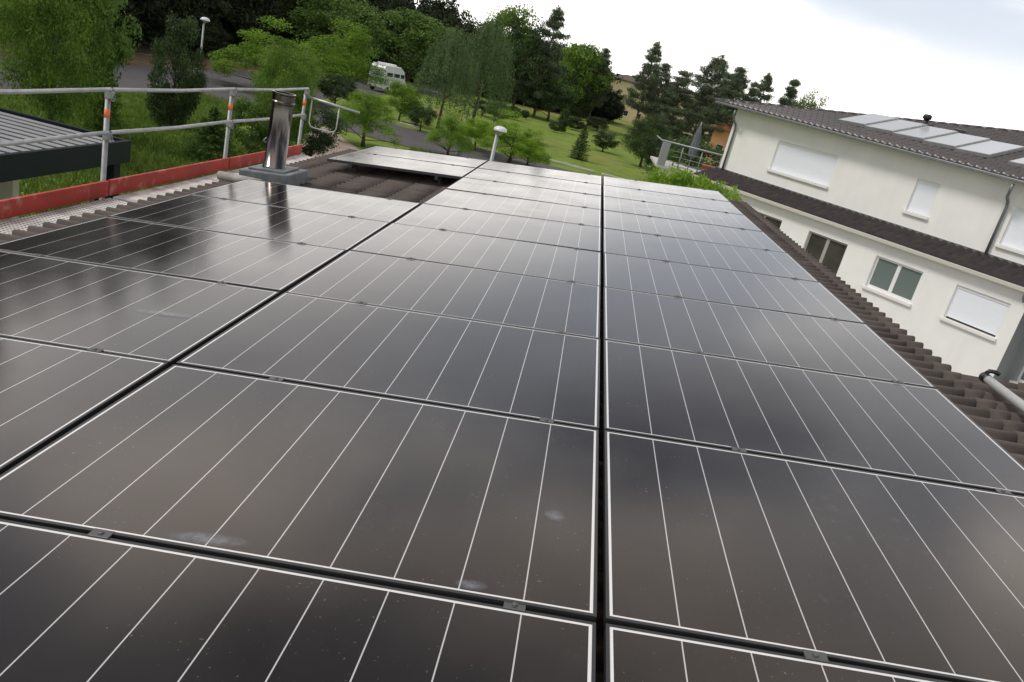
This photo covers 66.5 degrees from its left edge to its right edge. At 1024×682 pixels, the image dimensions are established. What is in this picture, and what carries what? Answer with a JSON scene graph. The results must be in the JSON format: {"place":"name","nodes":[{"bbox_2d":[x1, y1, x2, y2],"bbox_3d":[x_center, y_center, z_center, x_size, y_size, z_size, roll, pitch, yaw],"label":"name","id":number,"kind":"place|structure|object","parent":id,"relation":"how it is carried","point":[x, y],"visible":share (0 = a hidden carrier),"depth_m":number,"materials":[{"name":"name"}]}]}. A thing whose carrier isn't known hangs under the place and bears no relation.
{"place":"outdoors","nodes":[
{"label":"outdoors","id":0,"kind":"place"},
{"bbox_2d":[0,43,409,82],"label":"road","id":1,"kind":"structure","parent":0,"point":[141,59],"depth_m":60.77,"materials":[{"name":"asphalt"}]},
{"bbox_2d":[0,56,602,182],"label":"road","id":2,"kind":"structure","parent":0,"point":[134,76],"depth_m":52.45,"materials":[{"name":"grey asphalt"}]},
{"bbox_2d":[367,61,405,94],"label":"camper van","id":3,"kind":"object","parent":2,"relation":"on","point":[394,71],"visible":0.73,"depth_m":84.38,"materials":[{"name":"grey paint"}]},
{"bbox_2d":[423,111,477,156],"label":"bush","id":4,"kind":"object","parent":2,"relation":"on","point":[434,135],"visible":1,"depth_m":46.42,"materials":[{"name":"green plant"}]},
{"bbox_2d":[455,117,497,149],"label":"bush","id":5,"kind":"object","parent":2,"relation":"on","point":[474,131],"visible":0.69,"depth_m":53.27,"materials":[{"name":"green plant"}]},
{"bbox_2d":[473,109,546,163],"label":"young tree","id":6,"kind":"object","parent":2,"relation":"on","point":[520,147],"visible":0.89,"depth_m":50.22,"materials":[{"name":"green plant"}]},
{"bbox_2d":[510,127,552,165],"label":"young tree","id":7,"kind":"object","parent":2,"relation":"on","point":[548,157],"visible":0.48,"depth_m":51.05,"materials":[{"name":"green plant"}]},
{"bbox_2d":[638,135,723,173],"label":"hedge","id":8,"kind":"object","parent":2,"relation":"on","point":[707,147],"visible":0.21,"depth_m":50.01,"materials":[{"name":"green plant"}]},
{"bbox_2d":[0,2,624,124],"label":"forest floor","id":9,"kind":"structure","parent":0,"point":[144,48],"depth_m":71.63,"materials":[{"name":"green plant"}]},
{"bbox_2d":[290,126,358,157],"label":"gravel path","id":10,"kind":"structure","parent":0,"point":[344,144],"depth_m":41.26,"materials":[{"name":"gravel"}]},
{"bbox_2d":[292,100,348,156],"bbox_3d":[-8.647,-9.037,33.661,2.746,2.807,2.846,26,22,32],"label":"bush","id":11,"kind":"object","parent":10,"relation":"on","point":[319,143],"visible":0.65,"depth_m":33.52,"materials":[{"name":"green plant"}]},
{"bbox_2d":[1,41,1013,374],"bbox_3d":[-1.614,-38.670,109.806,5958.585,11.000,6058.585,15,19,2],"label":"ground","id":12,"kind":"structure","parent":0,"point":[619,161],"depth_m":73.35,"materials":[{"name":"green plant"}]},
{"bbox_2d":[0,180,18,221],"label":"cream wall","id":13,"kind":"structure","parent":12,"relation":"on","point":[9,189],"depth_m":16.63,"materials":[{"name":"paint"}]},
{"bbox_2d":[0,0,125,125],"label":"broadleaf tree","id":14,"kind":"object","parent":12,"relation":"on","point":[34,18],"visible":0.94,"depth_m":23.44,"materials":[{"name":"green plant"}]},
{"bbox_2d":[0,107,130,198],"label":"carport","id":15,"kind":"object","parent":12,"relation":"on","point":[24,161],"visible":0.83,"depth_m":15.32,"materials":[{"name":"metal"}]},
{"bbox_2d":[50,0,143,125],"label":"broadleaf tree","id":16,"kind":"object","parent":12,"relation":"on","point":[125,47],"visible":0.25,"depth_m":28.14,"materials":[{"name":"green plant"}]},
{"bbox_2d":[72,26,136,153],"bbox_3d":[-13.701,-8.413,26.251,2.204,4.186,2.126,1,23,-33],"label":"conifer tree","id":17,"kind":"object","parent":12,"relation":"on","point":[91,122],"visible":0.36,"depth_m":26.23,"materials":[{"name":"green plant"}]},
{"bbox_2d":[144,10,208,129],"bbox_3d":[-14.412,-11.430,33.776,2.547,5.217,2.601,3,22,-30],"label":"upright shrub","id":18,"kind":"object","parent":12,"relation":"on","point":[172,109],"visible":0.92,"depth_m":33.49,"materials":[{"name":"green plant"}]},
{"bbox_2d":[0,87,359,234],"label":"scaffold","id":19,"kind":"object","parent":12,"relation":"on","point":[102,188],"visible":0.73,"depth_m":7.55,"materials":[{"name":"metal"}]},
{"bbox_2d":[172,106,242,169],"bbox_3d":[-11.256,-7.767,29.326,2.700,2.106,3.176,5,21,-25],"label":"bush","id":20,"kind":"object","parent":12,"relation":"on","point":[213,150],"visible":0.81,"depth_m":29.06,"materials":[{"name":"green plant"}]},
{"bbox_2d":[0,92,450,217],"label":"grass","id":21,"kind":"structure","parent":12,"relation":"on","point":[141,120],"depth_m":30.21,"materials":[{"name":"green plant"}]},
{"bbox_2d":[222,94,270,153],"bbox_3d":[-9.928,-8.010,30.011,2.379,2.704,2.186,12,19,-6],"label":"bush","id":22,"kind":"object","parent":12,"relation":"on","point":[251,139],"visible":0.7,"depth_m":29.53,"materials":[{"name":"green plant"}]},
{"bbox_2d":[207,15,337,91],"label":"spreading tree","id":23,"kind":"object","parent":12,"relation":"on","point":[238,52],"visible":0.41,"depth_m":54.80,"materials":[{"name":"green plant"}]},
{"bbox_2d":[249,40,321,156],"bbox_3d":[-9.003,-9.260,30.934,2.802,4.837,2.966,13,19,-3],"label":"broadleaf tree","id":24,"kind":"object","parent":12,"relation":"on","point":[274,70],"visible":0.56,"depth_m":30.24,"materials":[{"name":"green plant"}]},
{"bbox_2d":[0,0,625,121],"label":"forest","id":25,"kind":"object","parent":12,"relation":"on","point":[234,15],"visible":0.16,"depth_m":84.01,"materials":[{"name":"green plant"}]},
{"bbox_2d":[280,0,390,72],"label":"spreading tree","id":26,"kind":"object","parent":12,"relation":"on","point":[321,17],"visible":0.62,"depth_m":90.25,"materials":[{"name":"green plant"}]},
{"bbox_2d":[316,72,358,106],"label":"bush","id":27,"kind":"object","parent":12,"relation":"on","point":[343,81],"visible":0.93,"depth_m":57.96,"materials":[{"name":"green plant"}]},
{"bbox_2d":[296,18,396,89],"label":"spreading tree","id":28,"kind":"object","parent":12,"relation":"on","point":[342,61],"visible":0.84,"depth_m":71.16,"materials":[{"name":"green plant"}]},
{"bbox_2d":[333,89,402,146],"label":"young tree","id":29,"kind":"object","parent":12,"relation":"on","point":[365,118],"visible":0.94,"depth_m":41.90,"materials":[{"name":"green plant"}]},
{"bbox_2d":[383,79,423,120],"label":"young tree","id":30,"kind":"object","parent":12,"relation":"on","point":[403,91],"visible":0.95,"depth_m":59.07,"materials":[{"name":"green plant"}]},
{"bbox_2d":[362,6,461,85],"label":"spreading tree","id":31,"kind":"object","parent":12,"relation":"on","point":[420,27],"visible":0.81,"depth_m":97.86,"materials":[{"name":"green plant"}]},
{"bbox_2d":[406,104,437,130],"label":"bush","id":32,"kind":"object","parent":12,"relation":"on","point":[427,113],"visible":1,"depth_m":56.51,"materials":[{"name":"green plant"}]},
{"bbox_2d":[405,25,479,132],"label":"willow tree","id":33,"kind":"object","parent":12,"relation":"on","point":[449,64],"visible":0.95,"depth_m":59.13,"materials":[{"name":"green plant"}]},
{"bbox_2d":[442,12,516,124],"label":"willow tree","id":34,"kind":"object","parent":12,"relation":"on","point":[489,57],"visible":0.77,"depth_m":67.08,"materials":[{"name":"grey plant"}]},
{"bbox_2d":[480,1,537,101],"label":"broadleaf tree","id":35,"kind":"object","parent":12,"relation":"on","point":[506,17],"visible":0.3,"depth_m":105.48,"materials":[{"name":"green plant"}]},
{"bbox_2d":[0,149,1023,681],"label":"roof","id":36,"kind":"structure","parent":12,"relation":"on","point":[994,415],"depth_m":5.80,"materials":[{"name":"brown concrete"}]},
{"bbox_2d":[216,171,262,182],"bbox_3d":[-2.719,-1.614,7.808,0.483,0.128,0.090,18,19,11],"label":"loose pipe","id":37,"kind":"object","parent":36,"relation":"on","point":[226,176],"visible":0.6,"depth_m":7.79,"materials":[{"name":"plastic"}]},
{"bbox_2d":[239,90,307,185],"bbox_3d":[-2.516,-2.157,8.433,0.553,1.018,0.600,15,19,2],"label":"chimney","id":38,"kind":"object","parent":36,"relation":"on","point":[273,167],"visible":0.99,"depth_m":8.31,"materials":[{"name":"metal"}]},
{"bbox_2d":[434,176,441,184],"bbox_3d":[-0.817,-2.338,10.854,0.040,0.151,2.398,8,19,4],"label":"mounting rail","id":39,"kind":"object","parent":36,"relation":"attached to","point":[438,178],"visible":0.33,"depth_m":9.84,"materials":[{"name":"grey"}]},
{"bbox_2d":[327,152,475,178],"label":"solar panel","id":40,"kind":"object","parent":39,"relation":"on","point":[407,165],"visible":1,"depth_m":10.14,"materials":[{"name":"grey"}]},
{"bbox_2d":[355,146,487,168],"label":"solar panel","id":41,"kind":"object","parent":39,"relation":"on","point":[431,157],"visible":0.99,"depth_m":11.36,"materials":[{"name":"grey"}]},
{"bbox_2d":[979,369,1023,412],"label":"edge tube","id":42,"kind":"object","parent":36,"relation":"on","point":[990,381],"visible":1,"depth_m":4.38,"materials":[{"name":"grey metal"}]},
{"label":"mounting rail","id":43,"kind":"object","parent":36,"relation":"on","visible":0},
{"bbox_2d":[0,519,595,681],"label":"solar panel","id":44,"kind":"object","parent":43,"relation":"on","point":[97,605],"visible":1,"depth_m":1.80,"materials":[{"name":"grey"}]},
{"bbox_2d":[0,364,598,621],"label":"solar panel","id":45,"kind":"object","parent":43,"relation":"on","point":[475,506],"visible":0.99,"depth_m":2.38,"materials":[{"name":"grey"}]},
{"bbox_2d":[286,250,599,338],"bbox_3d":[-0.322,-0.309,4.749,1.722,0.042,1.163,8,19,4],"label":"solar panel","id":46,"kind":"object","parent":43,"relation":"on","point":[571,307],"visible":0.98,"depth_m":4.64,"materials":[{"name":"grey"}]},
{"bbox_2d":[351,223,600,286],"bbox_3d":[-0.194,-0.663,5.840,1.722,0.042,1.163,9,19,4],"label":"solar panel","id":47,"kind":"object","parent":43,"relation":"on","point":[446,246],"visible":0.98,"depth_m":5.75,"materials":[{"name":"grey"}]},
{"bbox_2d":[446,177,600,208],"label":"solar panel","id":48,"kind":"object","parent":43,"relation":"on","point":[496,188],"visible":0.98,"depth_m":9.05,"materials":[{"name":"grey"}]},
{"bbox_2d":[464,168,601,195],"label":"solar panel","id":49,"kind":"object","parent":43,"relation":"on","point":[538,181],"visible":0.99,"depth_m":10.15,"materials":[{"name":"grey"}]},
{"bbox_2d":[478,161,601,184],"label":"solar panel","id":50,"kind":"object","parent":43,"relation":"on","point":[541,172],"visible":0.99,"depth_m":11.24,"materials":[{"name":"grey"}]},
{"bbox_3d":[-0.585,-0.807,6.426,0.040,0.151,11.620,8,19,4],"label":"mounting rail","id":51,"kind":"object","parent":36,"relation":"on","visible":0},
{"bbox_2d":[176,292,599,429],"bbox_3d":[-0.447,0.045,3.658,1.722,0.043,1.163,9,19,4],"label":"solar panel","id":52,"kind":"object","parent":51,"relation":"on","point":[455,362],"visible":0.99,"depth_m":3.52,"materials":[{"name":"grey"}]},
{"bbox_2d":[394,203,600,251],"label":"solar panel","id":53,"kind":"object","parent":51,"relation":"on","point":[539,231],"visible":0.98,"depth_m":6.86,"materials":[{"name":"grey"}]},
{"bbox_2d":[424,189,600,226],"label":"solar panel","id":54,"kind":"object","parent":51,"relation":"on","point":[486,202],"visible":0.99,"depth_m":7.96,"materials":[{"name":"grey"}]},
{"bbox_3d":[1.221,-0.539,6.303,0.040,0.151,11.620,8,19,4],"label":"mounting rail","id":55,"kind":"object","parent":36,"relation":"on","visible":0},
{"bbox_2d":[603,228,818,281],"bbox_3d":[1.652,-0.762,6.814,1.722,0.043,1.163,8,19,4],"label":"solar panel","id":56,"kind":"object","parent":55,"relation":"on","point":[710,254],"visible":0.99,"depth_m":6.74,"materials":[{"name":"grey"}]},
{"bbox_2d":[603,253,865,323],"bbox_3d":[1.529,-0.407,5.723,1.722,0.042,1.163,8,19,4],"label":"solar panel","id":57,"kind":"object","parent":55,"relation":"on","point":[748,289],"visible":0.98,"depth_m":5.63,"materials":[{"name":"grey"}]},
{"bbox_2d":[604,623,948,681],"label":"solar panel","id":58,"kind":"object","parent":55,"relation":"on","point":[635,655],"visible":1,"depth_m":1.86,"materials":[{"name":"grey"}]},
{"bbox_2d":[603,339,1023,495],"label":"solar panel","id":59,"kind":"object","parent":55,"relation":"on","point":[898,428],"visible":0.99,"depth_m":3.40,"materials":[{"name":"grey"}]},
{"bbox_3d":[2.228,-0.390,6.234,0.040,0.151,11.620,8,19,4],"label":"mounting rail","id":60,"kind":"object","parent":36,"relation":"on","visible":0},
{"bbox_2d":[603,176,729,201],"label":"solar panel","id":61,"kind":"object","parent":60,"relation":"on","point":[663,188],"visible":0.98,"depth_m":11.13,"materials":[{"name":"grey"}]},
{"bbox_2d":[603,185,743,214],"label":"solar panel","id":62,"kind":"object","parent":60,"relation":"on","point":[670,199],"visible":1,"depth_m":10.04,"materials":[{"name":"grey"}]},
{"bbox_2d":[603,196,762,231],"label":"solar panel","id":63,"kind":"object","parent":60,"relation":"on","point":[688,214],"visible":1,"depth_m":8.94,"materials":[{"name":"grey"}]},
{"bbox_2d":[603,210,785,252],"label":"solar panel","id":64,"kind":"object","parent":60,"relation":"on","point":[652,225],"visible":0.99,"depth_m":7.84,"materials":[{"name":"grey"}]},
{"bbox_2d":[603,287,935,387],"bbox_3d":[1.399,-0.054,4.632,1.722,0.042,1.163,8,19,4],"label":"solar panel","id":65,"kind":"object","parent":60,"relation":"on","point":[831,345],"visible":0.99,"depth_m":4.52,"materials":[{"name":"grey"}]},
{"bbox_2d":[603,430,1023,681],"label":"solar panel","id":66,"kind":"object","parent":60,"relation":"on","point":[867,569],"visible":1,"depth_m":2.33,"materials":[{"name":"grey"}]},
{"bbox_2d":[498,15,552,108],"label":"broadleaf tree","id":67,"kind":"object","parent":12,"relation":"on","point":[531,42],"visible":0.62,"depth_m":103.70,"materials":[{"name":"green plant"}]},
{"bbox_2d":[512,5,571,117],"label":"fir tree","id":68,"kind":"object","parent":12,"relation":"on","point":[556,17],"visible":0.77,"depth_m":104.57,"materials":[{"name":"plant"}]},
{"bbox_2d":[525,76,580,120],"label":"broadleaf tree","id":69,"kind":"object","parent":12,"relation":"on","point":[565,94],"visible":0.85,"depth_m":105.56,"materials":[{"name":"green plant"}]},
{"bbox_2d":[566,126,590,161],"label":"cone shrub","id":70,"kind":"object","parent":12,"relation":"on","point":[582,146],"visible":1,"depth_m":64.92,"materials":[{"name":"green plant"}]},
{"bbox_2d":[545,42,614,116],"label":"broadleaf tree","id":71,"kind":"object","parent":12,"relation":"on","point":[580,57],"visible":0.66,"depth_m":114.68,"materials":[{"name":"green plant"}]},
{"bbox_2d":[570,87,599,121],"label":"broadleaf tree","id":72,"kind":"object","parent":12,"relation":"on","point":[575,107],"visible":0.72,"depth_m":116.60,"materials":[{"name":"green plant"}]},
{"bbox_2d":[583,47,613,125],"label":"pine tree","id":73,"kind":"object","parent":12,"relation":"on","point":[605,69],"visible":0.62,"depth_m":117.61,"materials":[{"name":"green plant"}]},
{"bbox_2d":[591,130,620,151],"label":"clipped bush","id":74,"kind":"object","parent":12,"relation":"on","point":[611,142],"visible":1,"depth_m":79.05,"materials":[{"name":"green plant"}]},
{"bbox_2d":[622,40,666,129],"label":"pine tree","id":75,"kind":"object","parent":12,"relation":"on","point":[654,55],"visible":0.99,"depth_m":114.65,"materials":[{"name":"green plant"}]},
{"bbox_2d":[620,113,672,166],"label":"bush","id":76,"kind":"object","parent":12,"relation":"on","point":[652,127],"visible":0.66,"depth_m":71.39,"materials":[{"name":"green plant"}]},
{"bbox_2d":[625,62,676,117],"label":"pine tree","id":77,"kind":"object","parent":12,"relation":"on","point":[666,66],"visible":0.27,"depth_m":125.29,"materials":[{"name":"green plant"}]},
{"bbox_2d":[641,136,680,177],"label":"bush","id":78,"kind":"object","parent":12,"relation":"on","point":[651,145],"visible":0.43,"depth_m":62.57,"materials":[{"name":"green plant"}]},
{"bbox_2d":[639,165,694,185],"bbox_3d":[3.132,-1.648,18.025,1.510,4.789,1.738,4,21,-27],"label":"bush","id":79,"kind":"object","parent":12,"relation":"on","point":[663,178],"visible":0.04,"depth_m":17.46,"materials":[{"name":"green plant"}]},
{"bbox_2d":[639,70,702,140],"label":"pine tree","id":80,"kind":"object","parent":12,"relation":"on","point":[682,82],"visible":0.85,"depth_m":113.87,"materials":[{"name":"green plant"}]},
{"bbox_2d":[650,135,722,181],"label":"terrace","id":81,"kind":"structure","parent":12,"relation":"on","point":[661,161],"depth_m":43.91,"materials":[{"name":"metal"}]},
{"bbox_2d":[680,52,732,128],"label":"pine tree","id":82,"kind":"object","parent":12,"relation":"on","point":[717,67],"visible":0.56,"depth_m":123.57,"materials":[{"name":"green plant"}]},
{"bbox_2d":[706,123,732,158],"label":"orange house","id":83,"kind":"structure","parent":12,"relation":"on","point":[718,139],"depth_m":113.21,"materials":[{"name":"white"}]},
{"bbox_2d":[687,64,754,132],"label":"pine tree","id":84,"kind":"object","parent":12,"relation":"on","point":[735,86],"visible":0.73,"depth_m":111.70,"materials":[{"name":"green plant"}]},
{"bbox_2d":[748,72,776,103],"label":"pine tree","id":85,"kind":"object","parent":12,"relation":"on","point":[765,85],"visible":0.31,"depth_m":111.07,"materials":[{"name":"green plant"}]},
{"bbox_2d":[776,78,800,105],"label":"pine tree","id":86,"kind":"object","parent":12,"relation":"on","point":[791,93],"visible":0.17,"depth_m":110.91,"materials":[{"name":"green plant"}]},
{"bbox_2d":[792,87,828,108],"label":"broadleaf tree","id":87,"kind":"object","parent":12,"relation":"on","point":[804,103],"visible":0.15,"depth_m":106.50,"materials":[{"name":"green plant"}]},
{"bbox_2d":[692,98,1023,383],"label":"white house","id":88,"kind":"structure","parent":12,"relation":"on","point":[920,241],"depth_m":27.62,"materials":[{"name":"white paint"}]},
{"bbox_2d":[766,141,837,188],"bbox_3d":[11.755,-7.159,31.604,0.247,1.298,3.160,1,23,-33],"label":"shuttered window","id":89,"kind":"structure","parent":88,"relation":"in","point":[816,167],"depth_m":31.58,"materials":[{"name":"white plastic"}]},
{"bbox_2d":[805,231,847,274],"bbox_3d":[11.802,-2.927,29.939,0.064,2.146,1.806,1,23,-33],"label":"casement window","id":90,"kind":"structure","parent":88,"relation":"in","point":[830,252],"depth_m":29.68,"materials":[{"name":"brown"}]},
{"bbox_2d":[837,113,898,126],"bbox_3d":[14.037,-8.704,30.773,2.080,0.124,1.231,-16,30,-26],"label":"flat collector","id":91,"kind":"object","parent":88,"relation":"on","point":[865,119],"visible":0.96,"depth_m":30.58,"materials":[{"name":"glass"}]},
{"bbox_2d":[861,256,923,306],"bbox_3d":[13.360,-2.121,27.375,0.246,1.248,1.970,1,23,-33],"label":"casement window","id":92,"kind":"structure","parent":88,"relation":"in","point":[892,280],"depth_m":27.39,"materials":[{"name":"white plastic"}]},
{"bbox_2d":[864,119,927,133],"bbox_3d":[14.650,-8.185,29.821,2.080,0.124,1.231,-16,30,-26],"label":"flat collector","id":93,"kind":"object","parent":88,"relation":"on","point":[889,127],"visible":0.91,"depth_m":29.63,"materials":[{"name":"glass"}]},
{"bbox_2d":[901,179,940,219],"bbox_3d":[14.434,-4.990,27.479,0.247,1.258,1.000,1,23,-33],"label":"shuttered window","id":94,"kind":"structure","parent":88,"relation":"in","point":[925,192],"depth_m":27.48,"materials":[{"name":"white"}]},
{"bbox_2d":[892,126,957,141],"bbox_3d":[15.264,-7.667,28.869,2.080,0.124,1.231,-16,30,-26],"label":"flat collector","id":95,"kind":"object","parent":88,"relation":"on","point":[922,133],"visible":0.9,"depth_m":28.68,"materials":[{"name":"glass"}]},
{"bbox_2d":[922,133,990,149],"bbox_3d":[15.877,-7.149,27.918,2.080,0.124,1.231,-16,30,-26],"label":"flat collector","id":96,"kind":"object","parent":88,"relation":"on","point":[953,141],"visible":0.96,"depth_m":27.74,"materials":[{"name":"glass"}]},
{"bbox_2d":[939,285,1010,341],"bbox_3d":[14.865,-0.923,25.047,0.246,1.248,1.900,1,23,-33],"label":"shuttered window","id":97,"kind":"structure","parent":88,"relation":"in","point":[975,312],"depth_m":25.04,"materials":[{"name":"white plastic"}]},
{"bbox_2d":[954,140,1023,157],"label":"flat collector","id":98,"kind":"object","parent":88,"relation":"on","point":[989,149],"visible":1,"depth_m":26.76,"materials":[{"name":"glass"}]},
{"bbox_2d":[994,207,1023,254],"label":"shuttered window","id":99,"kind":"structure","parent":88,"relation":"in","point":[1013,237],"depth_m":24.95,"materials":[{"name":"white"}]},
{"bbox_2d":[611,74,707,137],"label":"yellow house","id":100,"kind":"structure","parent":0,"point":[627,81],"depth_m":183.92,"materials":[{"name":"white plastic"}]},
{"bbox_2d":[414,0,1023,130],"label":"sky","id":101,"kind":"structure","parent":0,"point":[950,61],"materials":[{"name":"white"}]},
{"label":"paved yard","id":102,"kind":"structure","parent":0,"visible":0},
{"bbox_2d":[669,168,717,187],"bbox_3d":[3.480,-1.456,17.623,1.694,4.860,1.544,27,23,32],"label":"bush","id":103,"kind":"object","parent":102,"relation":"on","point":[676,180],"visible":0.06,"depth_m":16.89,"materials":[{"name":"green plant"}]},
{"bbox_2d":[688,177,743,201],"bbox_3d":[3.883,-1.127,17.068,1.584,4.800,1.556,11,19,-9],"label":"bush","id":104,"kind":"object","parent":102,"relation":"on","point":[734,197],"visible":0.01,"depth_m":16.40,"materials":[{"name":"green plant"}]},
{"bbox_3d":[-1.579,-0.209,4.294,0.040,0.151,7.004,8,19,4],"label":"mounting rail","id":105,"kind":"object","parent":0,"visible":0},
{"bbox_2d":[0,336,167,474],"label":"solar panel","id":106,"kind":"object","parent":105,"relation":"on","point":[49,393],"visible":0.98,"depth_m":2.83,"materials":[{"name":"grey"}]},
{"bbox_2d":[0,250,279,367],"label":"solar panel","id":107,"kind":"object","parent":105,"relation":"on","point":[171,320],"visible":1,"depth_m":3.72,"materials":[{"name":"grey"}]},
{"bbox_2d":[108,194,389,251],"bbox_3d":[-1.916,-0.918,5.957,1.722,0.044,1.163,8,19,4],"label":"solar panel","id":108,"kind":"object","parent":105,"relation":"on","point":[226,215],"visible":0.98,"depth_m":5.87,"materials":[{"name":"grey"}]},
{"bbox_2d":[191,179,419,223],"bbox_3d":[-1.792,-1.273,7.048,1.722,0.043,1.163,9,19,4],"label":"solar panel","id":109,"kind":"object","parent":105,"relation":"on","point":[390,210],"visible":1,"depth_m":6.98,"materials":[{"name":"grey"}]},
{"bbox_3d":[-2.664,-0.370,4.368,0.040,0.151,7.004,8,19,4],"label":"mounting rail","id":110,"kind":"object","parent":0,"visible":0},
{"bbox_2d":[0,217,345,294],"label":"solar panel","id":111,"kind":"object","parent":110,"relation":"on","point":[281,267],"visible":0.99,"depth_m":4.76,"materials":[{"name":"grey"}]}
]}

